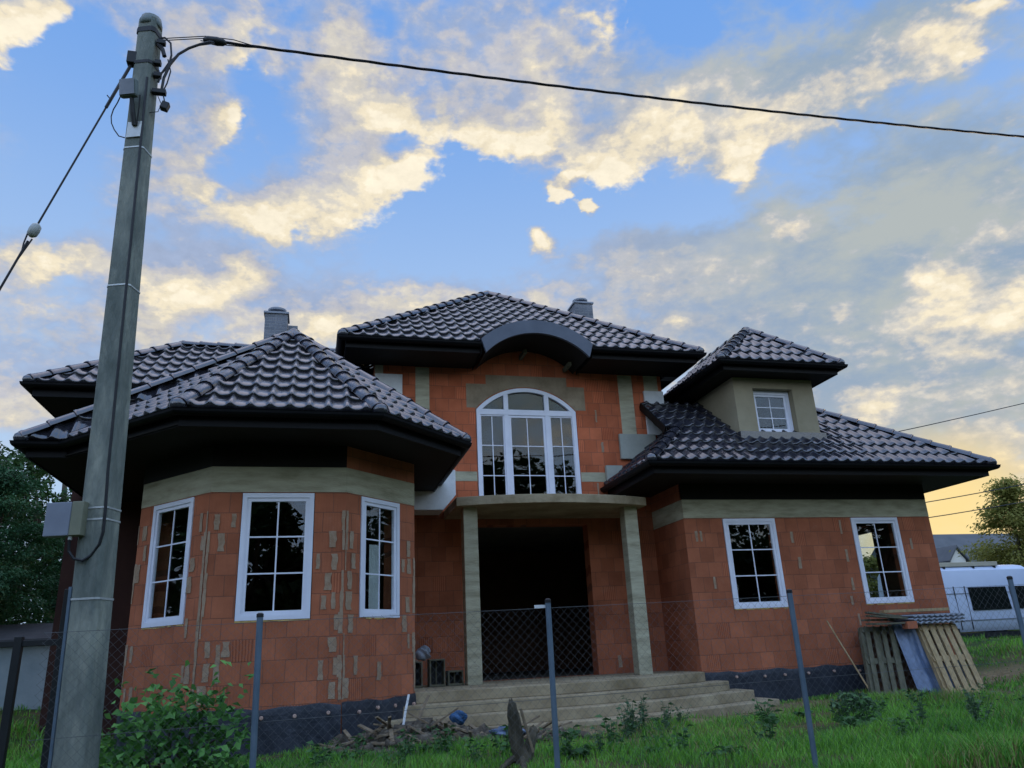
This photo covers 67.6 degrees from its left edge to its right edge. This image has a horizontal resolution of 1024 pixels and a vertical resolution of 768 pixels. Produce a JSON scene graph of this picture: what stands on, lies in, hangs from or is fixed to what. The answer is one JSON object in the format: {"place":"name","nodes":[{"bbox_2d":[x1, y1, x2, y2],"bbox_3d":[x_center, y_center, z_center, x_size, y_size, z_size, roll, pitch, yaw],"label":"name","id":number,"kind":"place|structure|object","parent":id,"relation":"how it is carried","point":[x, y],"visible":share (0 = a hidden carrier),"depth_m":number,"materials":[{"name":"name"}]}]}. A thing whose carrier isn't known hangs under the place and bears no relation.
{"place":"outdoors","nodes":[
{"label":"outdoors","id":0,"kind":"place"},
{"bbox_2d":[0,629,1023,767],"bbox_3d":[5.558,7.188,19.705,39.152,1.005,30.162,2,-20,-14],"label":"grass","id":1,"kind":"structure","parent":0,"point":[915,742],"depth_m":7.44,"materials":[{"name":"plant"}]},
{"bbox_2d":[0,636,1023,767],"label":"ground","id":2,"kind":"structure","parent":0,"point":[990,674],"depth_m":10.12,"materials":[{"name":"soil"}]},
{"bbox_2d":[0,441,17,600],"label":"leafy tree","id":3,"kind":"object","parent":2,"relation":"on","point":[2,465],"visible":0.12,"depth_m":21.93,"materials":[{"name":"green plant"}]},
{"bbox_2d":[0,623,52,709],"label":"garden shed","id":4,"kind":"structure","parent":2,"relation":"on","point":[29,687],"depth_m":15.09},
{"bbox_2d":[0,459,64,624],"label":"conifer","id":5,"kind":"object","parent":2,"relation":"on","point":[13,534],"visible":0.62,"depth_m":17.14,"materials":[{"name":"green plant"}]},
{"bbox_2d":[0,589,68,767],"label":"metal fence","id":6,"kind":"object","parent":2,"relation":"on","point":[17,644],"visible":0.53,"depth_m":5.01,"materials":[{"name":"metal"}]},
{"bbox_2d":[0,447,71,624],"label":"leafy tree","id":7,"kind":"object","parent":2,"relation":"on","point":[37,474],"visible":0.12,"depth_m":28.26,"materials":[{"name":"green plant"}]},
{"bbox_2d":[26,548,62,623],"bbox_3d":[-10.725,5.519,19.116,3.237,5.043,3.561,-8,-20,16],"label":"conifer","id":8,"kind":"object","parent":2,"relation":"on","point":[45,594],"visible":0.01,"depth_m":18.89,"materials":[{"name":"green plant"}]},
{"bbox_2d":[47,13,162,767],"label":"utility pole","id":9,"kind":"object","parent":2,"relation":"on","point":[90,599],"visible":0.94,"depth_m":5.40,"materials":[{"name":"concrete"}]},
{"bbox_2d":[42,501,88,539],"bbox_3d":[-3.047,0.938,5.226,0.250,0.258,0.080,-3,-19,-1],"label":"junction box","id":10,"kind":"object","parent":9,"relation":"attached to","point":[66,519],"visible":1,"depth_m":5.20,"materials":[{"name":"metal"}]},
{"bbox_2d":[0,50,136,290],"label":"guy wire","id":11,"kind":"object","parent":9,"relation":"attached to","point":[33,230],"visible":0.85,"depth_m":6.06,"materials":[{"name":"black metal"}]},
{"bbox_2d":[67,76,147,561],"bbox_3d":[-2.982,-0.700,5.810,0.231,4.025,0.034,0,-19,-9],"label":"supply cable","id":12,"kind":"object","parent":9,"relation":"attached to","point":[118,367],"visible":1,"depth_m":5.65,"materials":[{"name":"black plastic"}]},
{"bbox_2d":[111,78,141,137],"bbox_3d":[-3.192,-2.275,6.293,0.266,0.495,0.152,-4,-19,3],"label":"junction box","id":13,"kind":"object","parent":9,"relation":"attached to","point":[129,88],"visible":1,"depth_m":6.29,"materials":[{"name":"grey paint"}]},
{"bbox_2d":[149,37,215,112],"bbox_3d":[-2.847,-2.674,6.622,0.484,0.868,0.063,3,-20,-17],"label":"line hardware","id":14,"kind":"object","parent":9,"relation":"attached to","point":[164,106],"visible":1,"depth_m":6.58,"materials":[{"name":"black paint"}]},
{"bbox_2d":[166,36,1023,137],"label":"overhead line","id":15,"kind":"object","parent":9,"relation":"attached to","point":[218,41],"visible":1,"depth_m":7.61,"materials":[{"name":"black plastic"}]},
{"bbox_2d":[98,660,261,767],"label":"bush","id":16,"kind":"object","parent":2,"relation":"on","point":[201,756],"visible":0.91,"depth_m":6.30,"materials":[{"name":"green plant"}]},
{"bbox_2d":[306,740,338,767],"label":"weed","id":17,"kind":"object","parent":2,"relation":"on","point":[315,756],"visible":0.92,"depth_m":7.17,"materials":[{"name":"green plant"}]},
{"bbox_2d":[334,731,372,766],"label":"weed","id":18,"kind":"object","parent":2,"relation":"on","point":[356,747],"visible":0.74,"depth_m":7.58,"materials":[{"name":"green plant"}]},
{"bbox_2d":[376,739,415,767],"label":"weed","id":19,"kind":"object","parent":2,"relation":"on","point":[400,747],"visible":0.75,"depth_m":7.03,"materials":[{"name":"green plant"}]},
{"bbox_2d":[397,729,419,759],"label":"weed","id":20,"kind":"object","parent":2,"relation":"on","point":[409,742],"visible":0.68,"depth_m":8.01,"materials":[{"name":"green plant"}]},
{"bbox_2d":[418,744,436,751],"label":"weed","id":21,"kind":"object","parent":2,"relation":"on","point":[425,746],"visible":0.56,"depth_m":8.28,"materials":[{"name":"green plant"}]},
{"bbox_2d":[327,728,537,754],"bbox_3d":[-0.740,4.074,8.810,2.700,0.232,1.200,2,-20,-14],"label":"rubble mound","id":22,"kind":"object","parent":2,"relation":"on","point":[377,748],"visible":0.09,"depth_m":8.56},
{"bbox_2d":[319,744,353,751],"bbox_3d":[-1.897,3.941,8.282,0.381,0.048,0.053,13,-20,-15],"label":"wood scrap","id":23,"kind":"object","parent":22,"relation":"on","point":[333,747],"visible":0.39,"depth_m":8.26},
{"bbox_2d":[426,725,456,753],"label":"weed","id":24,"kind":"object","parent":2,"relation":"on","point":[445,744],"visible":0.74,"depth_m":7.85,"materials":[{"name":"green plant"}]},
{"bbox_2d":[314,717,596,753],"bbox_3d":[-0.666,4.029,8.761,3.131,0.361,1.465,2,-20,-14],"label":"rubble","id":25,"kind":"object","parent":2,"relation":"on","point":[342,738],"visible":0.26,"depth_m":8.79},
{"bbox_2d":[343,729,351,740],"bbox_3d":[-1.866,4.040,8.758,0.058,0.048,0.343,-10,3,-29],"label":"wood scrap","id":26,"kind":"object","parent":25,"relation":"on","point":[347,734],"visible":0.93,"depth_m":8.79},
{"bbox_2d":[357,724,376,734],"bbox_3d":[-1.647,4.020,8.864,0.390,0.048,0.077,-1,-6,40],"label":"wood scrap","id":27,"kind":"object","parent":25,"relation":"on","point":[365,728],"visible":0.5,"depth_m":8.89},
{"bbox_2d":[375,716,392,728],"bbox_3d":[-1.476,3.918,8.854,0.054,0.048,0.352,-24,-44,13],"label":"wood scrap","id":28,"kind":"object","parent":25,"relation":"on","point":[378,718],"visible":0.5,"depth_m":8.81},
{"bbox_2d":[387,716,391,728],"bbox_3d":[-1.403,3.888,8.755,0.056,0.048,0.392,-12,-37,-19],"label":"wood scrap","id":29,"kind":"object","parent":25,"relation":"on","point":[389,725],"visible":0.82,"depth_m":8.74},
{"bbox_2d":[388,729,394,741],"bbox_3d":[-1.357,3.961,8.602,0.069,0.048,0.235,-11,4,-8],"label":"wood scrap","id":30,"kind":"object","parent":25,"relation":"on","point":[391,738],"visible":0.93,"depth_m":8.58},
{"bbox_2d":[402,694,409,724],"bbox_3d":[-1.284,3.965,9.223,0.036,0.404,0.248,-7,-20,11],"label":"pipe","id":31,"kind":"object","parent":25,"relation":"on","point":[406,706],"visible":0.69,"depth_m":9.24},
{"bbox_2d":[408,712,427,723],"bbox_3d":[-1.099,3.942,9.009,0.289,0.048,0.061,18,-16,11],"label":"wood scrap","id":32,"kind":"object","parent":25,"relation":"on","point":[422,720],"visible":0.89,"depth_m":9.00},
{"bbox_2d":[418,695,429,717],"bbox_3d":[-1.110,4.020,9.300,0.055,0.411,0.702,-6,-19,8],"label":"stick","id":33,"kind":"object","parent":25,"relation":"on","point":[423,706],"visible":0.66,"depth_m":9.41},
{"bbox_2d":[430,707,458,727],"bbox_3d":[-0.789,3.904,8.959,0.392,0.048,0.075,-30,-12,2],"label":"wood scrap","id":34,"kind":"object","parent":25,"relation":"on","point":[444,717],"visible":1,"depth_m":8.93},
{"bbox_2d":[449,710,467,724],"bbox_3d":[-0.648,4.080,9.348,0.218,0.179,0.189,11,-24,-35],"label":"plastic bag","id":35,"kind":"object","parent":25,"relation":"on","point":[458,716],"visible":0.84,"depth_m":9.31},
{"bbox_2d":[489,726,525,736],"bbox_3d":[-0.043,4.040,8.901,0.451,0.125,0.302,2,-20,-14],"label":"plastic sheet","id":36,"kind":"object","parent":25,"relation":"on","point":[499,730],"visible":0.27,"depth_m":8.82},
{"bbox_2d":[462,736,493,765],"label":"weed","id":37,"kind":"object","parent":2,"relation":"on","point":[470,748],"visible":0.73,"depth_m":7.13,"materials":[{"name":"green plant"}]},
{"bbox_2d":[485,725,523,756],"bbox_3d":[-0.107,3.518,7.566,0.429,0.345,0.284,7,-22,-27],"label":"weed","id":38,"kind":"object","parent":2,"relation":"on","point":[502,748],"visible":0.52,"depth_m":7.56,"materials":[{"name":"green plant"}]},
{"bbox_2d":[9,290,1000,762],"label":"unfinished house","id":39,"kind":"structure","parent":2,"relation":"on","point":[483,454],"depth_m":13.12,"materials":[{"name":"brick"}]},
{"bbox_2d":[141,497,194,629],"bbox_3d":[-4.313,2.265,9.657,0.863,1.558,0.080,-15,-23,31],"label":"window","id":40,"kind":"structure","parent":39,"relation":"in","point":[147,623],"depth_m":9.67,"materials":[{"name":"white plastic"}]},
{"bbox_2d":[234,493,314,622],"bbox_3d":[-2.919,2.128,9.463,0.866,1.557,0.080,2,-20,-14],"label":"window","id":41,"kind":"structure","parent":39,"relation":"in","point":[241,616],"depth_m":9.42,"materials":[{"name":"white plastic"}]},
{"bbox_2d":[369,545,378,608],"bbox_3d":[-1.933,2.598,10.184,0.020,0.920,0.500,-14,-22,29],"label":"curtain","id":42,"kind":"object","parent":39,"relation":"hanging from","point":[373,568],"visible":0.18,"depth_m":10.31,"materials":[{"name":"fabric"}]},
{"bbox_2d":[359,496,399,618],"bbox_3d":[-1.777,2.327,10.199,0.080,1.558,0.774,-14,-22,29],"label":"window","id":43,"kind":"structure","parent":39,"relation":"in","point":[365,501],"depth_m":10.23,"materials":[{"name":"white plastic"}]},
{"bbox_2d":[415,661,422,687],"bbox_3d":[-1.501,4.442,11.686,0.240,0.376,0.260,2,-20,-14],"label":"crate","id":44,"kind":"object","parent":39,"relation":"on","point":[419,676],"visible":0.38,"depth_m":11.76,"materials":[{"name":"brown wood"}]},
{"bbox_2d":[415,645,430,660],"bbox_3d":[-1.373,4.149,11.793,0.255,0.232,0.198,2,-20,-14],"label":"plastic bag","id":45,"kind":"object","parent":44,"relation":"on","point":[419,655],"visible":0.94,"depth_m":11.73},
{"bbox_2d":[427,659,444,686],"bbox_3d":[-1.169,4.455,11.801,0.240,0.396,0.260,2,-20,-14],"label":"crate","id":46,"kind":"object","parent":39,"relation":"on","point":[432,673],"visible":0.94,"depth_m":11.84,"materials":[{"name":"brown wood"}]},
{"bbox_2d":[445,670,463,685],"bbox_3d":[-0.893,4.563,11.879,0.240,0.216,0.260,2,-20,-14],"label":"crate","id":47,"kind":"object","parent":39,"relation":"on","point":[451,679],"visible":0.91,"depth_m":11.87,"materials":[{"name":"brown wood"}]},
{"bbox_2d":[476,388,581,495],"bbox_3d":[0.308,1.216,14.461,1.970,2.380,0.070,2,-20,-14],"label":"window","id":48,"kind":"structure","parent":39,"relation":"in","point":[506,414],"depth_m":14.51,"materials":[{"name":"white plastic"}]},
{"bbox_2d":[722,518,787,609],"bbox_3d":[4.245,3.144,13.413,1.030,1.558,0.080,2,-20,-14],"label":"window","id":49,"kind":"structure","parent":39,"relation":"in","point":[770,522],"depth_m":13.39,"materials":[{"name":"white plastic"}]},
{"bbox_2d":[753,391,793,431],"bbox_3d":[4.967,0.560,14.672,0.834,0.864,0.070,2,-20,-14],"label":"window","id":50,"kind":"structure","parent":39,"relation":"in","point":[757,394],"depth_m":14.72,"materials":[{"name":"white plastic"}]},
{"bbox_2d":[850,517,914,604],"bbox_3d":[6.772,3.236,14.042,1.008,1.558,0.080,2,-20,-14],"label":"window","id":51,"kind":"structure","parent":39,"relation":"in","point":[909,598],"depth_m":14.02,"materials":[{"name":"white plastic"}]},
{"bbox_2d":[0,636,1023,767],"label":"dry grass","id":52,"kind":"structure","parent":2,"relation":"on","point":[975,763],"depth_m":7.88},
{"bbox_2d":[500,698,537,767],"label":"tree stump","id":53,"kind":"object","parent":2,"relation":"on","point":[520,742],"visible":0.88,"depth_m":6.84,"materials":[{"name":"grey wood"}]},
{"bbox_2d":[27,576,1023,767],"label":"chain link fence","id":54,"kind":"object","parent":2,"relation":"on","point":[254,726],"visible":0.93,"depth_m":5.49,"materials":[{"name":"metal"}]},
{"bbox_2d":[538,724,580,759],"bbox_3d":[0.453,3.326,7.085,0.396,0.318,0.262,-19,-25,39],"label":"weed","id":55,"kind":"object","parent":2,"relation":"on","point":[566,743],"visible":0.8,"depth_m":7.04,"materials":[{"name":"green plant"}]},
{"bbox_2d":[558,729,579,737],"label":"weed","id":56,"kind":"object","parent":2,"relation":"on","point":[576,731],"visible":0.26,"depth_m":8.83,"materials":[{"name":"green plant"}]},
{"bbox_2d":[561,744,591,758],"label":"weed","id":57,"kind":"object","parent":2,"relation":"on","point":[582,749],"visible":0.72,"depth_m":7.02,"materials":[{"name":"green plant"}]},
{"bbox_2d":[590,727,603,752],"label":"weed","id":58,"kind":"object","parent":2,"relation":"on","point":[599,738],"visible":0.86,"depth_m":7.17,"materials":[{"name":"green plant"}]},
{"bbox_2d":[594,714,637,747],"bbox_3d":[1.056,3.484,7.634,0.287,0.349,0.433,15,-26,-41],"label":"weed","id":59,"kind":"object","parent":2,"relation":"on","point":[604,725],"visible":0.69,"depth_m":7.67,"materials":[{"name":"green plant"}]},
{"bbox_2d":[616,707,632,738],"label":"weed","id":60,"kind":"object","parent":2,"relation":"on","point":[627,724],"visible":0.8,"depth_m":8.54,"materials":[{"name":"green plant"}]},
{"bbox_2d":[618,694,649,728],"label":"weed","id":61,"kind":"object","parent":2,"relation":"on","point":[642,704],"visible":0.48,"depth_m":9.14,"materials":[{"name":"green plant"}]},
{"bbox_2d":[622,698,649,735],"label":"weed","id":62,"kind":"object","parent":2,"relation":"on","point":[633,727],"visible":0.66,"depth_m":8.83,"materials":[{"name":"green plant"}]},
{"bbox_2d":[638,734,658,741],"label":"weed","id":63,"kind":"object","parent":2,"relation":"on","point":[648,737],"visible":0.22,"depth_m":8.21,"materials":[{"name":"green plant"}]},
{"bbox_2d":[645,746,668,754],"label":"weed","id":64,"kind":"object","parent":2,"relation":"on","point":[649,748],"visible":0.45,"depth_m":7.33,"materials":[{"name":"green plant"}]},
{"bbox_2d":[653,715,670,737],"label":"weed","id":65,"kind":"object","parent":2,"relation":"on","point":[666,726],"visible":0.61,"depth_m":8.61,"materials":[{"name":"green plant"}]},
{"bbox_2d":[661,701,674,727],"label":"weed","id":66,"kind":"object","parent":2,"relation":"on","point":[666,712],"visible":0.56,"depth_m":9.00,"materials":[{"name":"green plant"}]},
{"bbox_2d":[653,724,692,752],"bbox_3d":[1.495,3.285,7.032,0.358,0.288,0.237,-13,-22,28],"label":"weed","id":67,"kind":"object","parent":2,"relation":"on","point":[682,738],"visible":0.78,"depth_m":7.01,"materials":[{"name":"green plant"}]},
{"bbox_2d":[675,705,691,723],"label":"weed","id":68,"kind":"object","parent":2,"relation":"on","point":[678,714],"visible":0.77,"depth_m":9.18,"materials":[{"name":"green plant"}]},
{"bbox_2d":[699,749,722,758],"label":"weed","id":69,"kind":"object","parent":2,"relation":"on","point":[718,753],"visible":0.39,"depth_m":6.76,"materials":[{"name":"green plant"}]},
{"bbox_2d":[713,745,749,755],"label":"weed","id":70,"kind":"object","parent":2,"relation":"on","point":[727,750],"visible":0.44,"depth_m":6.88,"materials":[{"name":"green plant"}]},
{"bbox_2d":[735,709,782,741],"bbox_3d":[2.533,3.506,7.790,0.447,0.360,0.296,-18,-25,38],"label":"weed","id":71,"kind":"object","parent":2,"relation":"on","point":[771,715],"visible":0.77,"depth_m":7.74,"materials":[{"name":"green plant"}]},
{"bbox_2d":[752,699,774,728],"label":"weed","id":72,"kind":"object","parent":2,"relation":"on","point":[763,714],"visible":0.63,"depth_m":8.80,"materials":[{"name":"green plant"}]},
{"bbox_2d":[789,710,812,717],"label":"weed","id":73,"kind":"object","parent":2,"relation":"on","point":[800,713],"visible":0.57,"depth_m":10.12,"materials":[{"name":"green plant"}]},
{"bbox_2d":[826,621,867,687],"bbox_3d":[5.630,4.562,12.773,0.032,1.212,0.738,5,-21,-22],"label":"stick","id":74,"kind":"object","parent":2,"relation":"on","point":[847,655],"visible":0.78,"depth_m":12.78,"materials":[{"name":"brown wood"}]},
{"bbox_2d":[832,714,865,724],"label":"weed","id":75,"kind":"object","parent":2,"relation":"on","point":[837,719],"visible":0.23,"depth_m":8.53,"materials":[{"name":"green plant"}]},
{"bbox_2d":[833,716,873,727],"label":"weed","id":76,"kind":"object","parent":2,"relation":"on","point":[853,722],"visible":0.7,"depth_m":8.18,"materials":[{"name":"green plant"}]},
{"bbox_2d":[828,690,879,716],"bbox_3d":[4.118,3.864,9.165,0.684,0.378,0.438,2,-20,-14],"label":"weed clump","id":77,"kind":"object","parent":2,"relation":"on","point":[844,701],"visible":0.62,"depth_m":9.14,"materials":[{"name":"green plant"}]},
{"bbox_2d":[847,693,884,724],"bbox_3d":[4.002,3.623,8.509,0.430,0.346,0.284,-4,-19,2],"label":"weed","id":78,"kind":"object","parent":2,"relation":"on","point":[862,701],"visible":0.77,"depth_m":8.51,"materials":[{"name":"green plant"}]},
{"bbox_2d":[862,552,878,597],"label":"shrub","id":79,"kind":"object","parent":2,"relation":"on","point":[870,562],"visible":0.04,"depth_m":29.78,"materials":[{"name":"green plant"}]},
{"bbox_2d":[874,698,887,712],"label":"weed","id":80,"kind":"object","parent":2,"relation":"on","point":[882,707],"visible":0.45,"depth_m":9.39,"materials":[{"name":"green plant"}]},
{"bbox_2d":[858,625,906,694],"bbox_3d":[6.162,4.605,12.696,1.025,1.150,0.549,2,-20,-14],"label":"pallet","id":81,"kind":"object","parent":2,"relation":"on","point":[873,680],"visible":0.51,"depth_m":12.67,"materials":[{"name":"brown wood"}]},
{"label":"board","id":82,"kind":"object","parent":81,"relation":"on","visible":0},
{"bbox_2d":[868,618,900,620],"bbox_3d":[6.371,4.015,13.040,0.705,0.036,0.100,4,-20,-19],"label":"board","id":83,"kind":"object","parent":82,"relation":"on","point":[883,619],"visible":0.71,"depth_m":12.95,"materials":[{"name":"grey wood"}]},
{"bbox_2d":[865,612,901,616],"bbox_3d":[6.341,3.937,13.060,0.695,0.116,0.100,4,-20,-19],"label":"board","id":84,"kind":"object","parent":83,"relation":"on","point":[875,613],"visible":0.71,"depth_m":13.01,"materials":[{"name":"grey wood"}]},
{"bbox_2d":[873,622,904,624],"bbox_3d":[6.341,4.031,12.873,0.614,0.029,0.100,4,-20,-19],"label":"board","id":85,"kind":"object","parent":82,"relation":"on","point":[888,623],"visible":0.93,"depth_m":12.81,"materials":[{"name":"grey wood"}]},
{"bbox_2d":[872,615,907,618],"bbox_3d":[6.369,3.937,12.914,0.692,0.085,0.100,4,-20,-19],"label":"board","id":86,"kind":"object","parent":85,"relation":"on","point":[880,616],"visible":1,"depth_m":12.87,"materials":[{"name":"grey wood"}]},
{"bbox_2d":[880,717,910,737],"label":"weed","id":87,"kind":"object","parent":2,"relation":"on","point":[902,727],"visible":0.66,"depth_m":7.45,"materials":[{"name":"green plant"}]},
{"bbox_2d":[857,630,948,691],"bbox_3d":[6.864,4.792,13.261,1.610,1.010,0.260,2,-20,-14],"label":"block stack","id":88,"kind":"object","parent":2,"relation":"on","point":[909,678],"visible":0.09,"depth_m":13.04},
{"bbox_2d":[887,717,925,728],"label":"weed","id":89,"kind":"object","parent":2,"relation":"on","point":[891,720],"visible":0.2,"depth_m":8.01,"materials":[{"name":"green plant"}]},
{"bbox_2d":[897,690,928,725],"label":"weed","id":90,"kind":"object","parent":2,"relation":"on","point":[922,712],"visible":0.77,"depth_m":8.03,"materials":[{"name":"green plant"}]},
{"bbox_2d":[902,689,929,705],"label":"weed","id":91,"kind":"object","parent":2,"relation":"on","point":[912,695],"visible":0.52,"depth_m":10.22,"materials":[{"name":"green plant"}]},
{"bbox_2d":[867,533,1022,593],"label":"distant house","id":92,"kind":"structure","parent":2,"relation":"on","point":[945,544],"depth_m":62.85,"materials":[{"name":"stone"}]},
{"bbox_2d":[877,561,1023,637],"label":"white van","id":93,"kind":"object","parent":2,"relation":"on","point":[970,577],"visible":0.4,"depth_m":23.39,"materials":[{"name":"paint"}]},
{"bbox_2d":[916,623,985,693],"bbox_3d":[7.351,4.599,12.813,0.949,1.137,0.623,2,-20,-14],"label":"pallet","id":94,"kind":"object","parent":2,"relation":"on","point":[949,657],"visible":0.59,"depth_m":12.78,"materials":[{"name":"brown wood"}]},
{"bbox_2d":[892,624,954,691],"bbox_3d":[6.920,4.580,12.851,0.804,1.162,0.418,2,-20,-14],"label":"plastic film","id":95,"kind":"object","parent":94,"relation":"hanging from","point":[910,654],"visible":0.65,"depth_m":12.79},
{"bbox_2d":[902,621,917,628],"bbox_3d":[6.749,4.091,12.980,0.200,0.120,0.140,2,-20,-14],"label":"clay brick","id":96,"kind":"object","parent":95,"relation":"on","point":[912,625],"visible":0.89,"depth_m":12.92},
{"bbox_2d":[888,619,964,623],"bbox_3d":[7.221,4.159,13.353,1.100,0.066,0.600,2,-20,-14],"label":"corrugated sheet","id":97,"kind":"object","parent":94,"relation":"on","point":[941,621],"visible":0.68,"depth_m":13.11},
{"bbox_2d":[891,616,964,621],"bbox_3d":[7.242,4.115,13.397,1.100,0.066,0.600,2,-20,-14],"label":"corrugated sheet","id":98,"kind":"object","parent":97,"relation":"on","point":[935,618],"visible":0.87,"depth_m":13.16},
{"bbox_2d":[901,613,964,617],"bbox_3d":[7.264,4.071,13.440,1.100,0.066,0.600,2,-20,-14],"label":"corrugated sheet","id":99,"kind":"object","parent":98,"relation":"on","point":[935,615],"visible":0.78,"depth_m":13.18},
{"bbox_2d":[879,609,919,612],"bbox_3d":[6.838,4.002,13.484,0.750,0.050,0.120,2,-20,-14],"label":"plank","id":100,"kind":"object","parent":99,"relation":"on","point":[898,611],"visible":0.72,"depth_m":13.43,"materials":[{"name":"brown wood"}]},
{"bbox_2d":[920,607,948,611],"bbox_3d":[7.483,4.039,13.684,0.700,0.050,0.120,2,-20,-14],"label":"plank","id":101,"kind":"object","parent":99,"relation":"on","point":[933,609],"visible":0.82,"depth_m":13.64,"materials":[{"name":"brown wood"}]},
{"bbox_2d":[959,686,985,717],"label":"weed","id":102,"kind":"object","parent":2,"relation":"on","point":[966,700],"visible":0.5,"depth_m":8.62,"materials":[{"name":"green plant"}]},
{"bbox_2d":[961,689,998,725],"bbox_3d":[4.810,3.321,7.790,0.337,0.397,0.190,-7,-19,11],"label":"weed","id":103,"kind":"object","parent":2,"relation":"on","point":[973,708],"visible":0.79,"depth_m":7.80,"materials":[{"name":"green plant"}]},
{"bbox_2d":[949,473,1023,632],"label":"tree","id":104,"kind":"object","parent":2,"relation":"on","point":[1011,516],"visible":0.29,"depth_m":42.98,"materials":[{"name":"green plant"}]},
{"bbox_2d":[1001,694,1023,705],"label":"weed","id":105,"kind":"object","parent":2,"relation":"on","point":[1022,701],"visible":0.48,"depth_m":9.43,"materials":[{"name":"green plant"}]},
{"bbox_2d":[0,0,1023,623],"label":"sky","id":106,"kind":"structure","parent":0,"point":[334,194],"materials":[{"name":"blue"}]},
{"bbox_2d":[899,403,1023,431],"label":"power wire","id":107,"kind":"object","parent":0,"point":[960,417],"visible":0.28,"depth_m":38.09,"materials":[{"name":"black plastic"}]},
{"bbox_2d":[926,484,1023,502],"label":"power wire","id":108,"kind":"object","parent":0,"point":[974,493],"visible":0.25,"depth_m":36.78,"materials":[{"name":"black plastic"}]},
{"bbox_2d":[929,501,1023,517],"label":"power wire","id":109,"kind":"object","parent":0,"point":[975,510],"visible":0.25,"depth_m":36.46,"materials":[{"name":"black plastic"}]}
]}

